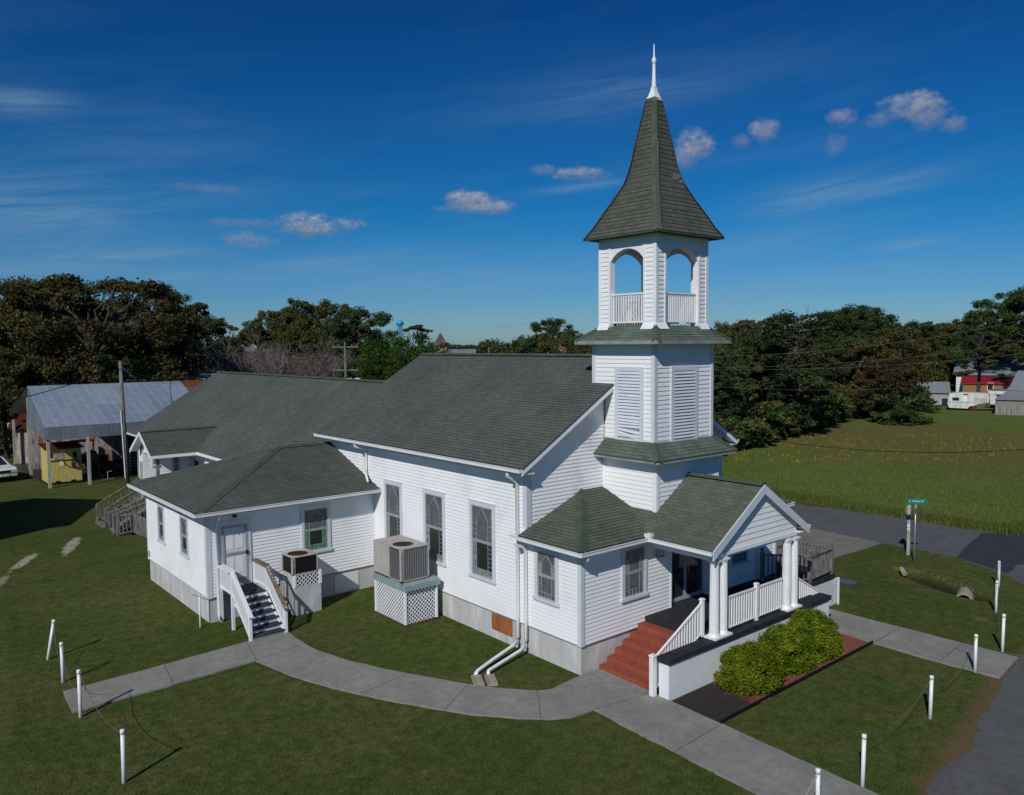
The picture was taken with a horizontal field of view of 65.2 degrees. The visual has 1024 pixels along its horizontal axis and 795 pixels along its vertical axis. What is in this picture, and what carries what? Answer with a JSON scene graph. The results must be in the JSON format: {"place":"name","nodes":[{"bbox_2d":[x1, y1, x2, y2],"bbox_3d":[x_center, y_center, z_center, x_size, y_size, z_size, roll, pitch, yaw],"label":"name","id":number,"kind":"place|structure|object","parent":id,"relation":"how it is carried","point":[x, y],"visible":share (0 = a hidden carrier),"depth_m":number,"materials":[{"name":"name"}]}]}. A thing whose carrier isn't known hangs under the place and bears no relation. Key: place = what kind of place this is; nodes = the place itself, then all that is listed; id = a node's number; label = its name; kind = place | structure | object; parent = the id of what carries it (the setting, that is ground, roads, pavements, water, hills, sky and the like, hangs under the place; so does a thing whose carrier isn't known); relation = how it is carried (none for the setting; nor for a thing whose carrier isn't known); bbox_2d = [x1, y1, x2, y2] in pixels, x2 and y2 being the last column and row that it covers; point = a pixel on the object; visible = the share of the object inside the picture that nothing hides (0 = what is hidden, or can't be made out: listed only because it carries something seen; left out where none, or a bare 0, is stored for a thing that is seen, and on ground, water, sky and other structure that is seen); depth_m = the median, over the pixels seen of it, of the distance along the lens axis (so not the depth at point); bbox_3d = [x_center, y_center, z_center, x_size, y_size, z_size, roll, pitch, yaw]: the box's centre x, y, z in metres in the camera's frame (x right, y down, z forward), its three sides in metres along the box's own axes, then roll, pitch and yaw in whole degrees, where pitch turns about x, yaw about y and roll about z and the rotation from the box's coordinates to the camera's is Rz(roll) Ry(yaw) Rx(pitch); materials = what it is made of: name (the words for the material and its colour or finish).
{"place":"outdoors","nodes":[
{"label":"outdoors","id":0,"kind":"place"},
{"bbox_2d":[63,632,878,794],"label":"path","id":1,"kind":"structure","parent":0,"point":[745,761],"depth_m":20.97,"materials":[{"name":"concrete"}]},
{"bbox_2d":[0,349,1023,794],"bbox_3d":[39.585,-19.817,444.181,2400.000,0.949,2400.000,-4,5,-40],"label":"ground","id":2,"kind":"structure","parent":0,"point":[28,503],"depth_m":21.06,"materials":[{"name":"green plant"}]},
{"bbox_2d":[0,456,17,479],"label":"parked car","id":3,"kind":"object","parent":2,"relation":"on","point":[7,469],"visible":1,"depth_m":56.16,"materials":[{"name":"white metal"}]},
{"bbox_2d":[7,413,27,463],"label":"old barn","id":4,"kind":"structure","parent":2,"relation":"on","point":[21,437],"depth_m":64.88,"materials":[{"name":"brown metal"}]},
{"bbox_2d":[0,346,59,458],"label":"tree","id":5,"kind":"object","parent":2,"relation":"on","point":[10,367],"visible":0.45,"depth_m":65.78,"materials":[{"name":"green plant"}]},
{"bbox_2d":[2,344,84,443],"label":"tree","id":6,"kind":"object","parent":2,"relation":"on","point":[20,389],"visible":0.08,"depth_m":68.45,"materials":[{"name":"green plant"}]},
{"bbox_2d":[0,274,147,374],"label":"tree","id":7,"kind":"object","parent":2,"relation":"on","point":[5,322],"visible":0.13,"depth_m":75.25,"materials":[{"name":"green plant"}]},
{"bbox_2d":[25,341,128,385],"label":"tree","id":8,"kind":"object","parent":2,"relation":"on","point":[77,355],"visible":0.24,"depth_m":68.00,"materials":[{"name":"green plant"}]},
{"bbox_2d":[0,273,211,402],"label":"tree","id":9,"kind":"object","parent":2,"relation":"on","point":[96,330],"visible":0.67,"depth_m":72.00,"materials":[{"name":"green plant"}]},
{"bbox_2d":[9,380,204,487],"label":"open barn","id":10,"kind":"structure","parent":2,"relation":"on","point":[87,412],"depth_m":58.39,"materials":[{"name":"metal"}]},
{"bbox_2d":[38,441,83,482],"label":"yellow shed","id":11,"kind":"structure","parent":10,"relation":"on","point":[66,452],"depth_m":55.25,"materials":[{"name":"paint"}]},
{"bbox_2d":[70,439,110,473],"bbox_3d":[-31.809,4.413,60.327,3.570,2.346,1.820,2,4,30],"label":"farm tractor","id":12,"kind":"object","parent":10,"relation":"on","point":[96,459],"visible":0.55,"depth_m":59.66,"materials":[{"name":"black metal"}]},
{"bbox_2d":[98,460,123,473],"bbox_3d":[-29.194,5.066,58.601,0.840,0.827,2.010,3,5,40],"label":"metal tank","id":13,"kind":"object","parent":10,"relation":"in","point":[113,466],"visible":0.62,"depth_m":58.21,"materials":[{"name":"black metal"}]},
{"bbox_2d":[69,349,147,383],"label":"tree","id":14,"kind":"object","parent":2,"relation":"on","point":[105,359],"visible":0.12,"depth_m":70.96,"materials":[{"name":"green plant"}]},
{"bbox_2d":[120,729,125,783],"bbox_3d":[-8.322,7.777,17.144,0.102,1.380,0.099,0,3,6],"label":"marker post","id":15,"kind":"object","parent":2,"relation":"on","point":[123,760],"visible":0.87,"depth_m":17.11,"materials":[{"name":"plastic"}]},
{"bbox_2d":[118,362,134,483],"bbox_3d":[-26.302,1.862,55.121,0.428,8.657,1.413,2,4,29],"label":"utility pole","id":16,"kind":"object","parent":2,"relation":"on","point":[125,445],"visible":0.88,"depth_m":54.61,"materials":[{"name":"grey wood"}]},
{"bbox_2d":[94,459,159,537],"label":"deck","id":17,"kind":"structure","parent":2,"relation":"on","point":[137,520],"depth_m":41.05,"materials":[{"name":"grey wood"}]},
{"bbox_2d":[105,330,182,373],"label":"tree","id":18,"kind":"object","parent":2,"relation":"on","point":[142,342],"visible":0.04,"depth_m":80.71,"materials":[{"name":"green plant"}]},
{"bbox_2d":[110,288,206,373],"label":"tree","id":19,"kind":"object","parent":2,"relation":"on","point":[175,349],"visible":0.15,"depth_m":88.65,"materials":[{"name":"green plant"}]},
{"bbox_2d":[157,302,241,373],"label":"tree","id":20,"kind":"object","parent":2,"relation":"on","point":[186,353],"visible":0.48,"depth_m":84.61,"materials":[{"name":"green plant"}]},
{"bbox_2d":[183,314,228,359],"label":"tree","id":21,"kind":"object","parent":2,"relation":"on","point":[214,326],"visible":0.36,"depth_m":113.02,"materials":[{"name":"green plant"}]},
{"bbox_2d":[168,341,299,375],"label":"bare tree","id":22,"kind":"object","parent":2,"relation":"on","point":[247,363],"visible":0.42,"depth_m":84.11,"materials":[{"name":"brown plant"}]},
{"bbox_2d":[216,558,288,640],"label":"side stairs","id":23,"kind":"structure","parent":2,"relation":"on","point":[252,606],"depth_m":26.35,"materials":[{"name":"paint"}]},
{"bbox_2d":[218,319,290,359],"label":"tree","id":24,"kind":"object","parent":2,"relation":"on","point":[251,325],"visible":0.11,"depth_m":124.81,"materials":[{"name":"green plant"}]},
{"bbox_2d":[201,330,342,377],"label":"bare tree","id":25,"kind":"object","parent":2,"relation":"on","point":[239,358],"visible":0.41,"depth_m":83.14,"materials":[{"name":"brown plant"}]},
{"bbox_2d":[238,307,319,356],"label":"tree","id":26,"kind":"object","parent":2,"relation":"on","point":[268,318],"visible":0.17,"depth_m":129.06,"materials":[{"name":"green plant"}]},
{"bbox_2d":[224,337,339,374],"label":"bare tree","id":27,"kind":"object","parent":2,"relation":"on","point":[283,371],"visible":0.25,"depth_m":90.98,"materials":[{"name":"brown plant"}]},
{"bbox_2d":[260,324,336,362],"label":"tree","id":28,"kind":"object","parent":2,"relation":"on","point":[311,335],"visible":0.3,"depth_m":121.06,"materials":[{"name":"green plant"}]},
{"bbox_2d":[237,341,359,377],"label":"bare tree","id":29,"kind":"object","parent":2,"relation":"on","point":[322,365],"visible":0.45,"depth_m":87.88,"materials":[{"name":"brown plant"}]},
{"bbox_2d":[280,569,321,615],"bbox_3d":[-7.486,6.811,28.409,1.040,1.510,1.170,-4,5,-40],"label":"concrete stand","id":30,"kind":"object","parent":2,"relation":"on","point":[301,593],"visible":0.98,"depth_m":27.99,"materials":[{"name":"white concrete"}]},
{"bbox_2d":[281,548,317,575],"bbox_3d":[-7.488,5.787,28.218,0.950,0.640,0.906,-4,5,-40],"label":"air conditioner","id":31,"kind":"object","parent":30,"relation":"on","point":[299,561],"visible":1,"depth_m":27.97,"materials":[{"name":"beige"}]},
{"bbox_2d":[260,340,365,377],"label":"bare tree","id":32,"kind":"object","parent":2,"relation":"on","point":[340,359],"visible":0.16,"depth_m":93.61,"materials":[{"name":"brown plant"}]},
{"bbox_2d":[275,297,363,362],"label":"tree","id":33,"kind":"object","parent":2,"relation":"on","point":[325,309],"visible":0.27,"depth_m":126.37,"materials":[{"name":"green plant"}]},
{"bbox_2d":[304,321,371,362],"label":"tree","id":34,"kind":"object","parent":2,"relation":"on","point":[325,340],"visible":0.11,"depth_m":120.90,"materials":[{"name":"green plant"}]},
{"bbox_2d":[321,305,392,372],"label":"pine tree","id":35,"kind":"object","parent":2,"relation":"on","point":[356,324],"visible":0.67,"depth_m":117.05,"materials":[{"name":"green plant"}]},
{"bbox_2d":[337,355,389,379],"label":"evergreen tree","id":36,"kind":"object","parent":2,"relation":"on","point":[357,363],"visible":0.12,"depth_m":81.55,"materials":[{"name":"green plant"}]},
{"bbox_2d":[356,353,410,379],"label":"evergreen tree","id":37,"kind":"object","parent":2,"relation":"on","point":[370,373],"visible":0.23,"depth_m":80.17,"materials":[{"name":"green plant"}]},
{"bbox_2d":[352,332,432,378],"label":"evergreen tree","id":38,"kind":"object","parent":2,"relation":"on","point":[377,350],"visible":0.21,"depth_m":86.06,"materials":[{"name":"green plant"}]},
{"bbox_2d":[373,572,440,627],"bbox_3d":[-3.647,6.826,27.669,1.420,1.520,2.110,-4,5,-40],"label":"lattice stand","id":39,"kind":"object","parent":2,"relation":"on","point":[409,603],"visible":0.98,"depth_m":27.06,"materials":[{"name":"white wood"}]},
{"bbox_2d":[373,535,428,582],"bbox_3d":[-3.809,5.506,27.497,1.118,1.120,1.786,-4,5,-40],"label":"air conditioner","id":40,"kind":"object","parent":39,"relation":"on","point":[400,558],"visible":1,"depth_m":27.01,"materials":[{"name":"beige metal"}]},
{"bbox_2d":[126,45,831,700],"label":"church","id":41,"kind":"structure","parent":2,"relation":"on","point":[558,509],"depth_m":25.66,"materials":[{"name":"white wood"}]},
{"bbox_2d":[156,502,165,544],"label":"window","id":42,"kind":"structure","parent":41,"relation":"in","point":[160,507],"depth_m":30.57,"materials":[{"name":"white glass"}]},
{"bbox_2d":[178,512,189,559],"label":"window","id":43,"kind":"structure","parent":41,"relation":"in","point":[183,519],"depth_m":28.51,"materials":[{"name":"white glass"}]},
{"bbox_2d":[221,523,248,584],"bbox_3d":[-9.478,5.412,27.434,0.890,2.120,0.100,-4,5,-40],"label":"door","id":44,"kind":"structure","parent":41,"relation":"in","point":[234,537],"depth_m":27.49,"materials":[{"name":"paint"}]},
{"bbox_2d":[300,503,331,552],"bbox_3d":[-7.178,4.806,29.336,1.210,1.775,0.085,-4,5,-40],"label":"window","id":45,"kind":"structure","parent":41,"relation":"in","point":[315,519],"depth_m":29.35,"materials":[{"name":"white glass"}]},
{"bbox_2d":[383,478,402,536],"bbox_3d":[-4.427,4.348,29.806,0.085,2.545,1.310,-4,5,-40],"label":"window","id":46,"kind":"structure","parent":41,"relation":"in","point":[393,511],"depth_m":29.81,"materials":[{"name":"white glass"}]},
{"bbox_2d":[422,488,446,566],"bbox_3d":[-2.705,4.471,27.750,0.085,2.545,1.380,-4,5,-40],"label":"window","id":47,"kind":"structure","parent":41,"relation":"in","point":[434,527],"depth_m":27.71,"materials":[{"name":"white glass"}]},
{"bbox_2d":[468,498,496,584],"bbox_3d":[-0.966,4.595,25.675,0.085,2.545,1.400,-4,5,-40],"label":"window","id":48,"kind":"structure","parent":41,"relation":"in","point":[482,549],"depth_m":25.66,"materials":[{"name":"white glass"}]},
{"bbox_2d":[533,546,559,607],"bbox_3d":[0.997,5.199,23.366,0.085,1.615,1.090,-4,5,-40],"label":"window","id":49,"kind":"structure","parent":41,"relation":"in","point":[546,562],"depth_m":23.37,"materials":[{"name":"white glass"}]},
{"bbox_2d":[615,366,643,441],"bbox_3d":[3.663,0.197,25.086,0.060,2.320,1.180,-4,5,-40],"label":"louvre window","id":50,"kind":"structure","parent":41,"relation":"in","point":[629,381],"depth_m":25.04,"materials":[{"name":"white wood"}]},
{"bbox_2d":[620,544,648,602],"bbox_3d":[3.628,5.128,23.689,1.170,1.675,0.085,-4,5,-40],"label":"window","id":51,"kind":"structure","parent":41,"relation":"in","point":[633,558],"depth_m":23.68,"materials":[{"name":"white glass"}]},
{"bbox_2d":[672,552,684,602],"bbox_3d":[5.178,5.449,25.309,0.920,2.054,0.102,-4,5,-40],"label":"door","id":52,"kind":"structure","parent":41,"relation":"in","point":[678,562],"depth_m":25.43,"materials":[{"name":"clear glass"}]},
{"bbox_2d":[670,366,697,441],"bbox_3d":[5.430,0.194,25.230,1.320,2.360,0.060,-4,5,-40],"label":"louvre window","id":53,"kind":"structure","parent":41,"relation":"in","point":[684,379],"depth_m":25.20,"materials":[{"name":"white wood"}]},
{"bbox_2d":[685,555,702,598],"bbox_3d":[5.891,5.405,25.904,0.920,2.054,0.102,-4,5,-40],"label":"door","id":54,"kind":"structure","parent":41,"relation":"in","point":[693,566],"depth_m":25.93,"materials":[{"name":"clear glass"}]},
{"bbox_2d":[728,550,749,568],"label":"window","id":55,"kind":"structure","parent":41,"relation":"in","point":[740,559],"depth_m":27.11,"materials":[{"name":"white glass"}]},
{"bbox_2d":[483,335,542,353],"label":"tree","id":56,"kind":"object","parent":2,"relation":"on","point":[516,346],"visible":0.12,"depth_m":74.55,"materials":[{"name":"green plant"}]},
{"bbox_2d":[529,317,579,341],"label":"pine tree","id":57,"kind":"object","parent":2,"relation":"on","point":[554,327],"visible":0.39,"depth_m":163.07,"materials":[{"name":"green plant"}]},
{"bbox_2d":[536,330,591,353],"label":"tree","id":58,"kind":"object","parent":2,"relation":"on","point":[568,339],"visible":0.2,"depth_m":78.04,"materials":[{"name":"green plant"}]},
{"bbox_2d":[673,633,867,721],"bbox_3d":[7.668,7.770,22.787,8.040,0.050,1.569,-4,5,-40],"label":"mulch bed","id":59,"kind":"object","parent":2,"relation":"on","point":[714,701],"visible":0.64,"depth_m":21.02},
{"bbox_2d":[712,639,786,697],"bbox_3d":[6.456,7.295,21.769,2.178,1.252,1.826,-4,5,-40],"label":"shrub","id":60,"kind":"object","parent":59,"relation":"on","point":[745,665],"visible":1,"depth_m":21.28,"materials":[{"name":"green plant"}]},
{"bbox_2d":[757,622,817,676],"bbox_3d":[7.838,7.163,22.981,1.868,1.320,1.708,-4,5,-40],"label":"shrub","id":61,"kind":"object","parent":59,"relation":"on","point":[791,641],"visible":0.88,"depth_m":22.54,"materials":[{"name":"green plant"}]},
{"bbox_2d":[785,606,844,663],"bbox_3d":[8.956,7.055,24.049,2.063,1.443,1.854,-4,5,-40],"label":"shrub","id":62,"kind":"object","parent":59,"relation":"on","point":[825,636],"visible":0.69,"depth_m":23.51,"materials":[{"name":"green plant"}]},
{"bbox_2d":[719,641,872,722],"bbox_3d":[8.130,7.765,22.202,8.000,0.090,0.035,-4,5,-40],"label":"bed edging","id":63,"kind":"object","parent":2,"relation":"on","point":[757,702],"visible":1,"depth_m":21.78,"materials":[{"name":"black"}]},
{"bbox_2d":[754,541,839,606],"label":"wheelchair ramp","id":64,"kind":"structure","parent":2,"relation":"on","point":[822,581],"depth_m":27.94,"materials":[{"name":"wood"}]},
{"bbox_2d":[798,338,850,391],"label":"tree","id":65,"kind":"object","parent":2,"relation":"on","point":[832,357],"visible":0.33,"depth_m":101.40,"materials":[{"name":"green plant"}]},
{"bbox_2d":[777,527,880,566],"bbox_3d":[10.458,6.867,36.470,11.598,0.068,7.564,-4,5,-40],"label":"parking apron","id":66,"kind":"object","parent":2,"relation":"on","point":[814,537],"visible":0.2,"depth_m":37.24,"materials":[{"name":"concrete"}]},
{"bbox_2d":[807,336,857,390],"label":"tree","id":67,"kind":"object","parent":2,"relation":"on","point":[845,344],"visible":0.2,"depth_m":103.25,"materials":[{"name":"green plant"}]},
{"bbox_2d":[810,308,858,351],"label":"pine tree","id":68,"kind":"object","parent":2,"relation":"on","point":[840,321],"visible":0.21,"depth_m":105.85,"materials":[{"name":"green plant"}]},
{"bbox_2d":[815,303,882,378],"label":"pine tree","id":69,"kind":"object","parent":2,"relation":"on","point":[848,310],"visible":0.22,"depth_m":106.52,"materials":[{"name":"green plant"}]},
{"bbox_2d":[834,305,900,357],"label":"pine tree","id":70,"kind":"object","parent":2,"relation":"on","point":[868,313],"visible":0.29,"depth_m":105.95,"materials":[{"name":"green plant"}]},
{"bbox_2d":[852,312,908,387],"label":"pine tree","id":71,"kind":"object","parent":2,"relation":"on","point":[887,320],"visible":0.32,"depth_m":105.64,"materials":[{"name":"green plant"}]},
{"bbox_2d":[903,319,942,371],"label":"pine tree","id":72,"kind":"object","parent":2,"relation":"on","point":[923,326],"visible":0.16,"depth_m":160.84,"materials":[{"name":"green plant"}]},
{"bbox_2d":[916,381,950,404],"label":"shed","id":73,"kind":"structure","parent":2,"relation":"on","point":[940,391],"depth_m":118.38,"materials":[{"name":"grey metal"}]},
{"bbox_2d":[921,351,955,386],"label":"tree","id":74,"kind":"object","parent":2,"relation":"on","point":[933,357],"visible":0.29,"depth_m":154.80,"materials":[{"name":"green plant"}]},
{"bbox_2d":[934,320,981,384],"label":"tree","id":75,"kind":"object","parent":2,"relation":"on","point":[942,327],"visible":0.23,"depth_m":168.98,"materials":[{"name":"green plant"}]},
{"bbox_2d":[949,298,1023,361],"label":"tree","id":76,"kind":"object","parent":2,"relation":"on","point":[975,315],"visible":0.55,"depth_m":146.61,"materials":[{"name":"green plant"}]},
{"bbox_2d":[961,376,1013,392],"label":"red roofed shed","id":77,"kind":"structure","parent":2,"relation":"on","point":[987,385],"depth_m":143.10,"materials":[{"name":"metal"}]},
{"bbox_2d":[0,0,1023,351],"label":"sky","id":78,"kind":"structure","parent":0,"point":[445,167],"materials":[{"name":"blue"}]},
{"bbox_2d":[722,402,1023,531],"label":"field","id":79,"kind":"structure","parent":0,"point":[927,415],"depth_m":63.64,"materials":[{"name":"green plant"}]},
{"bbox_2d":[713,355,753,428],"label":"pine tree","id":80,"kind":"object","parent":79,"relation":"on","point":[735,403],"visible":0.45,"depth_m":70.28,"materials":[{"name":"green plant"}]},
{"bbox_2d":[713,344,766,405],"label":"tree","id":81,"kind":"object","parent":79,"relation":"on","point":[743,350],"visible":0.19,"depth_m":79.75,"materials":[{"name":"green plant"}]},
{"bbox_2d":[714,319,769,400],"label":"tree","id":82,"kind":"object","parent":79,"relation":"on","point":[741,324],"visible":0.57,"depth_m":79.53,"materials":[{"name":"green plant"}]},
{"bbox_2d":[714,405,777,447],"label":"bush","id":83,"kind":"object","parent":79,"relation":"on","point":[758,428],"visible":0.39,"depth_m":69.79,"materials":[{"name":"green plant"}]},
{"bbox_2d":[733,406,786,441],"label":"bush","id":84,"kind":"object","parent":79,"relation":"on","point":[777,414],"visible":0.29,"depth_m":74.74,"materials":[{"name":"green plant"}]},
{"bbox_2d":[737,318,788,402],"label":"tree","id":85,"kind":"object","parent":79,"relation":"on","point":[761,322],"visible":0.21,"depth_m":81.68,"materials":[{"name":"green plant"}]},
{"bbox_2d":[742,399,801,439],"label":"bush","id":86,"kind":"object","parent":79,"relation":"on","point":[773,405],"visible":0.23,"depth_m":76.59,"materials":[{"name":"green plant"}]},
{"bbox_2d":[740,309,845,436],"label":"pine tree","id":87,"kind":"object","parent":79,"relation":"on","point":[774,332],"visible":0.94,"depth_m":78.34,"materials":[{"name":"green plant"}]},
{"bbox_2d":[770,394,835,428],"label":"bush","id":88,"kind":"object","parent":79,"relation":"on","point":[826,413],"visible":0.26,"depth_m":84.99,"materials":[{"name":"green plant"}]},
{"bbox_2d":[787,389,847,424],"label":"bush","id":89,"kind":"object","parent":79,"relation":"on","point":[836,395],"visible":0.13,"depth_m":89.08,"materials":[{"name":"green plant"}]},
{"bbox_2d":[850,355,931,422],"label":"tree","id":90,"kind":"object","parent":79,"relation":"on","point":[906,387],"visible":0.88,"depth_m":93.39,"materials":[{"name":"green plant"}]},
{"bbox_2d":[840,325,950,415],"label":"tree","id":91,"kind":"object","parent":79,"relation":"on","point":[919,349],"visible":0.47,"depth_m":98.93,"materials":[{"name":"green plant"}]},
{"bbox_2d":[769,488,1023,535],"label":"verge weeds","id":92,"kind":"object","parent":79,"relation":"on","point":[1010,528],"visible":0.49,"depth_m":42.58,"materials":[{"name":"green plant"}]},
{"bbox_2d":[865,392,941,425],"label":"bush","id":93,"kind":"object","parent":79,"relation":"on","point":[888,417],"visible":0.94,"depth_m":89.35,"materials":[{"name":"green plant"}]},
{"bbox_2d":[947,392,996,410],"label":"camper trailer","id":94,"kind":"object","parent":79,"relation":"on","point":[969,400],"visible":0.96,"depth_m":107.15,"materials":[{"name":"white metal"}]},
{"bbox_2d":[948,317,1018,391],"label":"tree","id":95,"kind":"object","parent":79,"relation":"on","point":[981,339],"visible":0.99,"depth_m":124.06,"materials":[{"name":"green plant"}]},
{"bbox_2d":[953,359,1023,391],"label":"house","id":96,"kind":"structure","parent":79,"relation":"on","point":[1009,367],"depth_m":145.42,"materials":[{"name":"paint"}]},
{"bbox_2d":[980,285,1023,359],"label":"tree","id":97,"kind":"object","parent":79,"relation":"on","point":[1014,299],"visible":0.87,"depth_m":137.46,"materials":[{"name":"green plant"}]},
{"bbox_2d":[994,371,1023,415],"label":"grey barn","id":98,"kind":"structure","parent":79,"relation":"on","point":[1010,401],"depth_m":101.02,"materials":[{"name":"metal"}]},
{"bbox_2d":[790,504,1023,794],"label":"road","id":99,"kind":"structure","parent":0,"point":[992,763],"depth_m":20.48,"materials":[{"name":"grey asphalt"}]},
{"bbox_2d":[956,533,1023,572],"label":"road patch","id":100,"kind":"object","parent":99,"relation":"attached to","point":[990,550],"visible":1,"depth_m":35.46,"materials":[{"name":"grey asphalt"}]},
{"bbox_2d":[829,609,1018,678],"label":"side path","id":101,"kind":"structure","parent":0,"point":[992,663],"depth_m":24.49,"materials":[{"name":"concrete"}]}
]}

